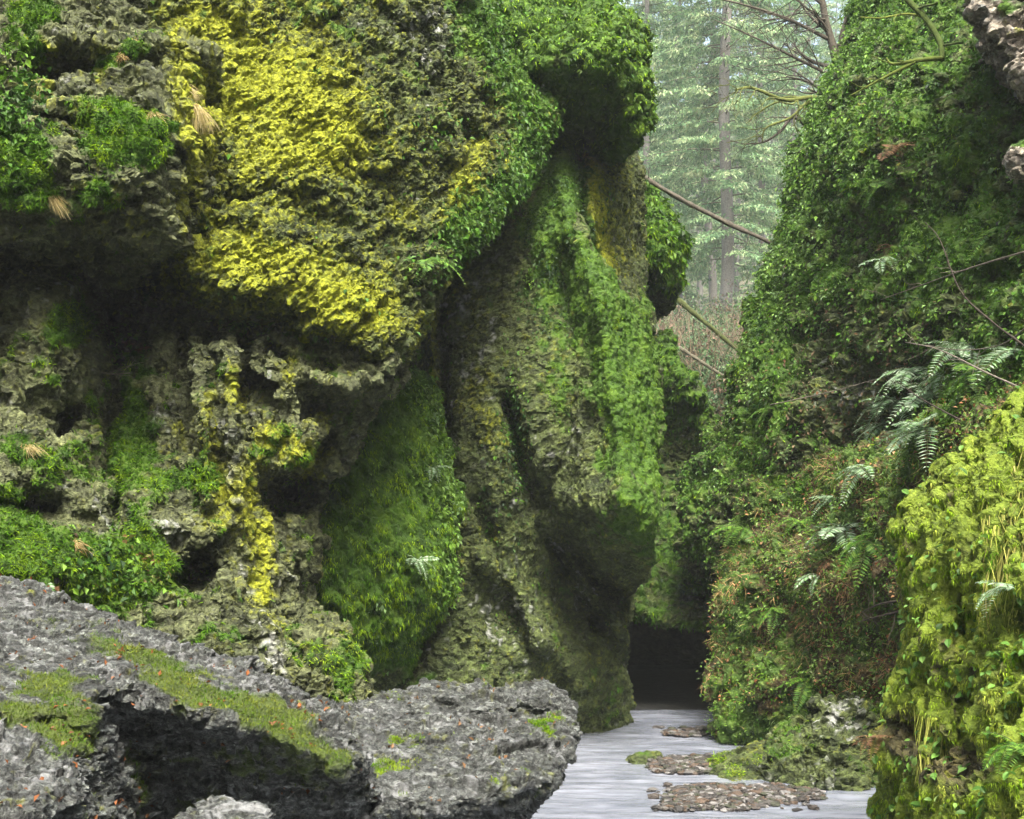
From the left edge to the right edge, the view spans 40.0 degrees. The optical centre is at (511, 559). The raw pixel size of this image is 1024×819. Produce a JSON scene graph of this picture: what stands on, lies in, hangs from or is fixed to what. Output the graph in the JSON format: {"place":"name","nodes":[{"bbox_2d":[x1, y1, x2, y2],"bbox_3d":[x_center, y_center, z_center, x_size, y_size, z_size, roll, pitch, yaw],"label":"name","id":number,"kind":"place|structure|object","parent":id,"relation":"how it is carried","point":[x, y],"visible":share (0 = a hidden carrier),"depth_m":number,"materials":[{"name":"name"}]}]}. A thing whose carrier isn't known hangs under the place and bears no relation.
{"place":"outdoors","nodes":[
{"label":"outdoors","id":0,"kind":"place"},
{"bbox_2d":[409,128,663,733],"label":"cliff","id":1,"kind":"structure","parent":0,"point":[532,651],"depth_m":20.05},
{"bbox_2d":[401,594,501,689],"bbox_3d":[-0.772,1.424,19.180,1.434,1.988,2.821,0,0,0],"label":"rock wedge","id":2,"kind":"object","parent":1,"relation":"on","point":[457,644],"visible":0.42,"depth_m":18.38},
{"bbox_2d":[411,130,659,725],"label":"ivy leaves","id":3,"kind":"object","parent":1,"relation":"attached to","point":[512,413],"visible":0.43,"depth_m":20.00,"materials":[{"name":"green plant"}]},
{"bbox_2d":[489,129,663,724],"bbox_3d":[0.240,-2.996,23.530,4.364,12.585,8.356,0,0,0],"label":"moss","id":4,"kind":"object","parent":1,"relation":"attached to","point":[559,249],"visible":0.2,"depth_m":20.10,"materials":[{"name":"green plant"}]},
{"bbox_2d":[499,0,657,165],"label":"overhanging rock","id":5,"kind":"object","parent":1,"relation":"on","point":[589,117],"visible":0.42,"depth_m":20.07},
{"bbox_2d":[500,0,661,163],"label":"moss","id":6,"kind":"object","parent":5,"relation":"attached to","point":[629,62],"visible":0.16,"depth_m":20.03,"materials":[{"name":"green plant"}]},
{"bbox_2d":[508,0,662,163],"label":"ivy leaves","id":7,"kind":"object","parent":5,"relation":"attached to","point":[610,65],"visible":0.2,"depth_m":19.92,"materials":[{"name":"green plant"}]},
{"bbox_2d":[549,211,666,595],"bbox_3d":[1.174,-2.453,21.337,1.920,6.026,7.201,0,0,-6],"label":"rock bulge","id":8,"kind":"object","parent":1,"relation":"attached to","point":[581,482],"visible":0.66,"depth_m":19.26,"materials":[{"name":"green plant"}]},
{"bbox_2d":[559,227,664,563],"bbox_3d":[1.319,-2.671,20.778,1.925,5.546,6.024,0,0,-11],"label":"moss","id":9,"kind":"object","parent":8,"relation":"on","point":[614,380],"visible":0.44,"depth_m":19.18,"materials":[{"name":"green plant"}]},
{"bbox_2d":[632,328,720,631],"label":"cliff","id":10,"kind":"structure","parent":0,"point":[671,461],"depth_m":25.96,"materials":[{"name":"green plant"}]},
{"bbox_2d":[644,181,691,320],"bbox_3d":[2.455,-6.170,28.018,1.511,2.747,4.751,0,0,-10],"label":"mossy rock","id":11,"kind":"object","parent":10,"relation":"on","point":[663,305],"visible":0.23,"depth_m":26.24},
{"bbox_2d":[645,183,694,323],"bbox_3d":[2.452,-6.112,27.967,1.642,2.807,4.862,0,0,-9],"label":"moss","id":12,"kind":"object","parent":11,"relation":"on","point":[664,277],"visible":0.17,"depth_m":26.16,"materials":[{"name":"green plant"}]},
{"bbox_2d":[644,179,696,299],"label":"ivy leaves","id":13,"kind":"object","parent":11,"relation":"on","point":[667,218],"visible":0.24,"depth_m":26.17,"materials":[{"name":"green plant"}]},
{"bbox_2d":[645,169,775,248],"bbox_3d":[3.143,-6.840,26.233,3.985,2.583,0.266,0,0,39],"label":"fallen log","id":14,"kind":"object","parent":11,"relation":"on","point":[672,194],"visible":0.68,"depth_m":25.89,"materials":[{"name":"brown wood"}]},
{"bbox_2d":[633,330,716,633],"bbox_3d":[3.336,-2.343,30.925,8.545,7.656,14.360,0,0,0],"label":"moss","id":15,"kind":"object","parent":10,"relation":"on","point":[681,421],"visible":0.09,"depth_m":26.04,"materials":[{"name":"green plant"}]},
{"bbox_2d":[635,327,714,630],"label":"ivy leaves","id":16,"kind":"object","parent":10,"relation":"attached to","point":[677,474],"visible":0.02,"depth_m":25.89,"materials":[{"name":"green plant"}]},
{"bbox_2d":[652,725,712,737],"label":"gravel","id":17,"kind":"structure","parent":0,"point":[697,731],"depth_m":21.05,"materials":[{"name":"grey gravel"}]},
{"bbox_2d":[531,709,875,818],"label":"water","id":18,"kind":"structure","parent":0,"point":[604,779],"depth_m":16.48,"materials":[{"name":"grey liquid"}]},
{"bbox_2d":[625,750,662,764],"bbox_3d":[1.748,2.651,18.397,0.549,0.311,1.090,0,0,0],"label":"stream rock","id":19,"kind":"object","parent":18,"relation":"in","point":[639,757],"visible":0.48,"depth_m":18.25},
{"bbox_2d":[644,753,712,774],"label":"gravel","id":20,"kind":"structure","parent":18,"relation":"on","point":[694,764],"depth_m":17.46,"materials":[{"name":"grey gravel"}]},
{"bbox_2d":[707,740,768,781],"bbox_3d":[2.867,2.605,17.567,1.161,0.703,2.545,0,0,6],"label":"boulder","id":21,"kind":"object","parent":18,"relation":"in","point":[743,755],"visible":0.32,"depth_m":17.04,"materials":[{"name":"green plant"}]},
{"bbox_2d":[626,112,800,709],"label":"ground","id":22,"kind":"structure","parent":0,"point":[663,665],"depth_m":33.31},
{"bbox_2d":[0,575,381,818],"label":"flat rock","id":23,"kind":"object","parent":22,"relation":"on","point":[167,742],"visible":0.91,"depth_m":9.22,"materials":[{"name":"stone"}]},
{"bbox_2d":[0,592,354,818],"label":"moss","id":24,"kind":"object","parent":23,"relation":"on","point":[165,689],"visible":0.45,"depth_m":9.04,"materials":[{"name":"green plant"}]},
{"bbox_2d":[0,573,376,818],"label":"fallen leaves","id":25,"kind":"object","parent":23,"relation":"on","point":[201,704],"visible":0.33,"depth_m":9.16,"materials":[{"name":"brown plant"}]},
{"bbox_2d":[172,795,274,818],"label":"rock","id":26,"kind":"object","parent":23,"relation":"on","point":[218,807],"visible":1,"depth_m":7.54,"materials":[{"name":"stone"}]},
{"bbox_2d":[0,258,442,685],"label":"rock wall","id":27,"kind":"structure","parent":22,"relation":"on","point":[259,568],"depth_m":14.10,"materials":[{"name":"grey stone"}]},
{"bbox_2d":[0,0,224,290],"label":"rock block","id":28,"kind":"object","parent":27,"relation":"on","point":[153,222],"visible":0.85,"depth_m":13.52,"materials":[{"name":"grey stone"}]},
{"bbox_2d":[0,28,53,196],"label":"ivy leaves","id":29,"kind":"object","parent":28,"relation":"attached to","point":[8,122],"visible":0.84,"depth_m":12.79,"materials":[{"name":"green plant"}]},
{"bbox_2d":[0,0,219,263],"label":"moss","id":30,"kind":"object","parent":28,"relation":"on","point":[88,117],"visible":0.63,"depth_m":12.73,"materials":[{"name":"green plant"}]},
{"bbox_2d":[45,194,70,219],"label":"grass tuft","id":31,"kind":"object","parent":30,"relation":"on","point":[54,201],"visible":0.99,"depth_m":12.69,"materials":[{"name":"beige plant"}]},
{"bbox_2d":[186,103,226,135],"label":"grass tuft","id":32,"kind":"object","parent":28,"relation":"on","point":[200,112],"visible":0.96,"depth_m":13.75,"materials":[{"name":"beige plant"}]},
{"bbox_2d":[34,312,284,615],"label":"herb leaves","id":33,"kind":"object","parent":27,"relation":"on","point":[127,587],"visible":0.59,"depth_m":12.90,"materials":[{"name":"green plant"}]},
{"bbox_2d":[0,275,421,666],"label":"moss","id":34,"kind":"object","parent":27,"relation":"on","point":[3,505],"visible":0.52,"depth_m":13.36,"materials":[{"name":"green plant"}]},
{"bbox_2d":[136,0,560,361],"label":"rock overhang","id":35,"kind":"object","parent":27,"relation":"on","point":[257,238],"visible":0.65,"depth_m":15.60,"materials":[{"name":"yellow plant"}]},
{"bbox_2d":[143,0,566,343],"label":"ivy leaves","id":36,"kind":"object","parent":35,"relation":"attached to","point":[516,203],"visible":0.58,"depth_m":18.25,"materials":[{"name":"green plant"}]},
{"bbox_2d":[199,0,560,320],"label":"moss","id":37,"kind":"object","parent":35,"relation":"attached to","point":[483,135],"visible":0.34,"depth_m":18.26,"materials":[{"name":"green plant"}]},
{"bbox_2d":[413,257,464,284],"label":"fern","id":38,"kind":"object","parent":35,"relation":"attached to","point":[429,262],"visible":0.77,"depth_m":15.81,"materials":[{"name":"green plant"}]},
{"bbox_2d":[290,612,379,702],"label":"rock spur","id":39,"kind":"structure","parent":22,"relation":"on","point":[312,680],"depth_m":13.81,"materials":[{"name":"stone"}]},
{"bbox_2d":[297,610,383,700],"bbox_3d":[-2.111,1.417,14.675,1.435,1.795,3.711,0,0,-20],"label":"moss","id":40,"kind":"object","parent":39,"relation":"on","point":[345,664],"visible":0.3,"depth_m":13.63,"materials":[{"name":"green plant"}]},
{"bbox_2d":[315,367,467,692],"bbox_3d":[-1.943,-0.005,19.183,2.483,5.164,5.756,0,0,-14],"label":"leaning rock","id":41,"kind":"object","parent":22,"relation":"on","point":[398,674],"visible":0.45,"depth_m":17.13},
{"bbox_2d":[314,371,468,666],"bbox_3d":[-1.909,-0.478,18.974,2.559,4.178,5.342,0,0,-14],"label":"moss","id":42,"kind":"object","parent":41,"relation":"on","point":[356,628],"visible":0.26,"depth_m":17.06,"materials":[{"name":"green plant"}]},
{"bbox_2d":[343,364,472,683],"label":"ivy leaves","id":43,"kind":"object","parent":41,"relation":"attached to","point":[455,558],"visible":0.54,"depth_m":18.08,"materials":[{"name":"green plant"}]},
{"bbox_2d":[406,554,438,579],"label":"fern","id":44,"kind":"object","parent":41,"relation":"on","point":[419,562],"visible":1,"depth_m":16.93,"materials":[{"name":"green plant"}]},
{"bbox_2d":[336,677,582,818],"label":"flat rock","id":45,"kind":"object","parent":22,"relation":"on","point":[449,779],"visible":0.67,"depth_m":11.19,"materials":[{"name":"stone"}]},
{"bbox_2d":[341,677,568,801],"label":"fallen leaves","id":46,"kind":"object","parent":45,"relation":"on","point":[459,723],"visible":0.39,"depth_m":11.38,"materials":[{"name":"brown plant"}]},
{"bbox_2d":[349,681,565,796],"bbox_3d":[-0.615,1.887,12.164,2.683,1.612,4.103,0,0,-23],"label":"moss","id":47,"kind":"object","parent":45,"relation":"on","point":[380,771],"visible":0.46,"depth_m":11.13,"materials":[{"name":"green plant"}]},
{"bbox_2d":[619,0,700,316],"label":"conifer tree","id":48,"kind":"object","parent":22,"relation":"on","point":[633,6],"visible":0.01,"depth_m":134.07,"materials":[{"name":"green plant"}]},
{"bbox_2d":[618,0,719,310],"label":"conifer tree","id":49,"kind":"object","parent":22,"relation":"on","point":[648,4],"visible":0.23,"depth_m":87.81,"materials":[{"name":"green plant"}]},
{"bbox_2d":[639,0,746,314],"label":"conifer tree","id":50,"kind":"object","parent":22,"relation":"on","point":[698,273],"visible":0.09,"depth_m":104.84,"materials":[{"name":"green plant"}]},
{"bbox_2d":[655,279,746,424],"bbox_3d":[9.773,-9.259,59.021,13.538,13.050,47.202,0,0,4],"label":"undergrowth","id":51,"kind":"object","parent":22,"relation":"on","point":[713,393],"visible":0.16,"depth_m":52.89,"materials":[{"name":"brown plant"}]},
{"bbox_2d":[659,0,750,309],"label":"conifer tree","id":52,"kind":"object","parent":22,"relation":"on","point":[699,283],"visible":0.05,"depth_m":139.82,"materials":[{"name":"green plant"}]},
{"bbox_2d":[677,296,737,351],"bbox_3d":[5.085,-6.931,39.422,3.213,2.854,0.358,0,0,18],"label":"fallen log","id":53,"kind":"object","parent":22,"relation":"on","point":[695,314],"visible":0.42,"depth_m":39.37,"materials":[{"name":"green wood"}]},
{"bbox_2d":[655,0,772,312],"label":"conifer tree","id":54,"kind":"object","parent":22,"relation":"on","point":[712,288],"visible":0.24,"depth_m":91.81,"materials":[{"name":"green plant"}]},
{"bbox_2d":[640,0,816,313],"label":"conifer tree","id":55,"kind":"object","parent":22,"relation":"on","point":[726,186],"visible":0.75,"depth_m":79.69,"materials":[{"name":"green plant"}]},
{"bbox_2d":[691,9,768,311],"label":"conifer tree","id":56,"kind":"object","parent":22,"relation":"on","point":[738,261],"visible":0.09,"depth_m":149.70,"materials":[{"name":"green plant"}]},
{"bbox_2d":[670,0,847,172],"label":"bare tree","id":57,"kind":"object","parent":22,"relation":"on","point":[823,22],"visible":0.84,"depth_m":33.81,"materials":[{"name":"brown plant"}]},
{"bbox_2d":[734,4,790,299],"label":"conifer tree","id":58,"kind":"object","parent":22,"relation":"on","point":[772,191],"visible":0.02,"depth_m":159.81,"materials":[{"name":"green plant"}]},
{"bbox_2d":[705,1,821,296],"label":"conifer tree","id":59,"kind":"object","parent":22,"relation":"on","point":[759,183],"visible":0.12,"depth_m":99.86,"materials":[{"name":"green plant"}]},
{"bbox_2d":[712,0,840,310],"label":"conifer tree","id":60,"kind":"object","parent":22,"relation":"on","point":[793,111],"visible":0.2,"depth_m":91.80,"materials":[{"name":"green plant"}]},
{"bbox_2d":[766,0,841,238],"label":"conifer tree","id":61,"kind":"object","parent":22,"relation":"on","point":[825,45],"visible":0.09,"depth_m":139.74,"materials":[{"name":"green plant"}]},
{"bbox_2d":[753,689,880,791],"bbox_3d":[3.861,2.328,17.471,1.958,1.381,3.389,0,0,0],"label":"boulder","id":62,"kind":"object","parent":22,"relation":"on","point":[820,762],"visible":0.73,"depth_m":16.60,"materials":[{"name":"grey stone"}]},
{"bbox_2d":[765,705,879,784],"bbox_3d":[3.771,2.207,17.403,1.551,0.899,2.763,0,0,0],"label":"moss","id":63,"kind":"object","parent":62,"relation":"on","point":[794,741],"visible":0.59,"depth_m":16.79,"materials":[{"name":"green plant"}]},
{"bbox_2d":[866,384,1023,818],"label":"bank","id":64,"kind":"structure","parent":22,"relation":"on","point":[946,778],"depth_m":9.87,"materials":[{"name":"green plant"}]},
{"bbox_2d":[852,734,893,761],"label":"dead fern","id":65,"kind":"object","parent":64,"relation":"on","point":[870,738],"visible":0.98,"depth_m":10.60,"materials":[{"name":"brown plant"}]},
{"bbox_2d":[908,678,948,810],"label":"dry grass","id":66,"kind":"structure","parent":64,"relation":"on","point":[926,733],"depth_m":10.10,"materials":[{"name":"plant"}]},
{"bbox_2d":[862,386,1023,818],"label":"herb leaves","id":67,"kind":"object","parent":64,"relation":"on","point":[913,759],"visible":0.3,"depth_m":9.86,"materials":[{"name":"green plant"}]},
{"bbox_2d":[865,389,1023,818],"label":"hanging moss","id":68,"kind":"object","parent":64,"relation":"on","point":[895,773],"visible":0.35,"depth_m":9.84,"materials":[{"name":"green plant"}]},
{"bbox_2d":[975,580,1014,620],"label":"fern","id":69,"kind":"object","parent":64,"relation":"on","point":[990,592],"visible":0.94,"depth_m":9.20,"materials":[{"name":"green plant"}]},
{"bbox_2d":[969,451,1023,630],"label":"dry grass","id":70,"kind":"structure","parent":64,"relation":"on","point":[998,573],"depth_m":9.47,"materials":[{"name":"dry grass"}]},
{"bbox_2d":[978,731,1023,775],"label":"fern","id":71,"kind":"object","parent":64,"relation":"on","point":[1011,747],"visible":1,"depth_m":8.61,"materials":[{"name":"green plant"}]},
{"bbox_2d":[620,0,846,127],"label":"sky","id":72,"kind":"structure","parent":0,"point":[705,42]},
{"bbox_2d":[646,782,827,812],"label":"gravel","id":73,"kind":"structure","parent":0,"point":[713,796],"depth_m":15.15,"materials":[{"name":"grey gravel"}]},
{"bbox_2d":[670,0,1023,594],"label":"cliff","id":74,"kind":"structure","parent":0,"point":[949,302],"depth_m":19.69,"materials":[{"name":"green plant"}]},
{"bbox_2d":[666,0,1023,596],"bbox_3d":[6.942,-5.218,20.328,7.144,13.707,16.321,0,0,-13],"label":"ivy leaves","id":75,"kind":"object","parent":74,"relation":"on","point":[842,179],"visible":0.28,"depth_m":19.90,"materials":[{"name":"green plant"}]},
{"bbox_2d":[672,0,1023,587],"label":"moss","id":76,"kind":"object","parent":74,"relation":"on","point":[944,270],"visible":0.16,"depth_m":19.52,"materials":[{"name":"green plant"}]},
{"bbox_2d":[921,341,972,379],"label":"fern","id":77,"kind":"object","parent":76,"relation":"on","point":[952,352],"visible":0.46,"depth_m":16.63,"materials":[{"name":"green plant"}]},
{"bbox_2d":[714,250,1010,497],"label":"fallen leaves","id":78,"kind":"object","parent":74,"relation":"on","point":[834,381],"visible":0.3,"depth_m":20.09,"materials":[{"name":"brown plant"}]},
{"bbox_2d":[852,419,894,447],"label":"fern","id":79,"kind":"object","parent":74,"relation":"on","point":[879,426],"visible":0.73,"depth_m":19.10,"materials":[{"name":"green plant"}]},
{"bbox_2d":[849,178,898,209],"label":"fern","id":80,"kind":"object","parent":74,"relation":"attached to","point":[880,183],"visible":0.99,"depth_m":19.14,"materials":[{"name":"green plant"}]},
{"bbox_2d":[854,396,913,430],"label":"fern","id":81,"kind":"object","parent":74,"relation":"on","point":[886,402],"visible":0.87,"depth_m":18.71,"materials":[{"name":"green plant"}]},
{"bbox_2d":[876,141,915,178],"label":"dead fern","id":82,"kind":"object","parent":74,"relation":"attached to","point":[894,148],"visible":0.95,"depth_m":18.81,"materials":[{"name":"brown plant"}]},
{"bbox_2d":[872,366,927,406],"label":"fern","id":83,"kind":"object","parent":74,"relation":"on","point":[908,372],"visible":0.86,"depth_m":18.15,"materials":[{"name":"green plant"}]},
{"bbox_2d":[849,0,962,96],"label":"mossy branch","id":84,"kind":"object","parent":74,"relation":"attached to","point":[918,11],"visible":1,"depth_m":18.02,"materials":[{"name":"green plant"}]},
{"bbox_2d":[910,372,950,411],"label":"fern","id":85,"kind":"object","parent":74,"relation":"attached to","point":[933,380],"visible":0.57,"depth_m":17.22,"materials":[{"name":"green plant"}]},
{"bbox_2d":[869,251,1023,299],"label":"bare twig","id":86,"kind":"object","parent":74,"relation":"on","point":[1018,253],"visible":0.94,"depth_m":16.00,"materials":[{"name":"brown wood"}]},
{"bbox_2d":[938,341,983,373],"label":"fern","id":87,"kind":"object","parent":74,"relation":"on","point":[965,352],"visible":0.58,"depth_m":16.31,"materials":[{"name":"green plant"}]},
{"bbox_2d":[915,217,1023,346],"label":"bare twig","id":88,"kind":"object","parent":74,"relation":"attached to","point":[994,323],"visible":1,"depth_m":14.99,"materials":[{"name":"brown wood"}]},
{"bbox_2d":[962,226,1000,264],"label":"fern","id":89,"kind":"object","parent":74,"relation":"on","point":[987,232],"visible":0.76,"depth_m":16.79,"materials":[{"name":"green plant"}]},
{"bbox_2d":[962,0,1023,102],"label":"rock outcrop","id":90,"kind":"object","parent":74,"relation":"on","point":[998,28],"visible":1,"depth_m":16.12,"materials":[{"name":"grey stone"}]},
{"bbox_2d":[1002,140,1023,184],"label":"rock outcrop","id":91,"kind":"object","parent":74,"relation":"on","point":[1013,162],"visible":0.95,"depth_m":15.47,"materials":[{"name":"grey stone"}]},
{"bbox_2d":[696,383,1020,744],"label":"bank","id":92,"kind":"structure","parent":0,"point":[727,737],"depth_m":18.91,"materials":[{"name":"green plant"}]},
{"bbox_2d":[709,524,755,545],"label":"fern","id":93,"kind":"object","parent":92,"relation":"on","point":[745,532],"visible":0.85,"depth_m":21.02,"materials":[{"name":"green plant"}]},
{"bbox_2d":[744,606,791,634],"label":"fern","id":94,"kind":"object","parent":92,"relation":"on","point":[778,610],"visible":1,"depth_m":19.30,"materials":[{"name":"green plant"}]},
{"bbox_2d":[774,516,817,533],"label":"fern","id":95,"kind":"object","parent":92,"relation":"on","point":[803,521],"visible":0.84,"depth_m":19.61,"materials":[{"name":"green plant"}]},
{"bbox_2d":[777,677,816,713],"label":"fern","id":96,"kind":"object","parent":92,"relation":"on","point":[807,686],"visible":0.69,"depth_m":18.68,"materials":[{"name":"green plant"}]},
{"bbox_2d":[804,522,867,553],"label":"fern","id":97,"kind":"object","parent":92,"relation":"on","point":[834,528],"visible":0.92,"depth_m":18.07,"materials":[{"name":"green plant"}]},
{"bbox_2d":[833,464,873,507],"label":"fern","id":98,"kind":"object","parent":92,"relation":"on","point":[857,469],"visible":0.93,"depth_m":17.71,"materials":[{"name":"green plant"}]},
{"bbox_2d":[831,533,884,589],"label":"fern","id":99,"kind":"object","parent":92,"relation":"on","point":[869,544],"visible":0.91,"depth_m":17.08,"materials":[{"name":"green plant"}]},
{"bbox_2d":[696,374,1023,745],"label":"herb leaves","id":100,"kind":"object","parent":92,"relation":"on","point":[889,555],"visible":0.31,"depth_m":18.60,"materials":[{"name":"green plant"}]},
{"bbox_2d":[701,381,1023,705],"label":"fallen leaves","id":101,"kind":"object","parent":92,"relation":"on","point":[872,439],"visible":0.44,"depth_m":18.34,"materials":[{"name":"brown plant"}]},
{"bbox_2d":[875,413,939,475],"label":"fern","id":102,"kind":"object","parent":92,"relation":"on","point":[907,434],"visible":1,"depth_m":16.03,"materials":[{"name":"green plant"}]},
{"bbox_2d":[883,382,939,431],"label":"fern","id":103,"kind":"object","parent":92,"relation":"on","point":[926,396],"visible":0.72,"depth_m":17.48,"materials":[{"name":"green plant"}]},
{"bbox_2d":[903,330,1017,385],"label":"bare twig","id":104,"kind":"object","parent":92,"relation":"on","point":[1001,379],"visible":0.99,"depth_m":14.44,"materials":[{"name":"brown wood"}]},
{"bbox_2d":[941,362,1002,411],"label":"fern","id":105,"kind":"object","parent":92,"relation":"on","point":[958,379],"visible":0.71,"depth_m":15.36,"materials":[{"name":"green plant"}]},
{"bbox_2d":[964,346,1023,387],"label":"fern","id":106,"kind":"object","parent":92,"relation":"on","point":[1007,352],"visible":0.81,"depth_m":15.08,"materials":[{"name":"green plant"}]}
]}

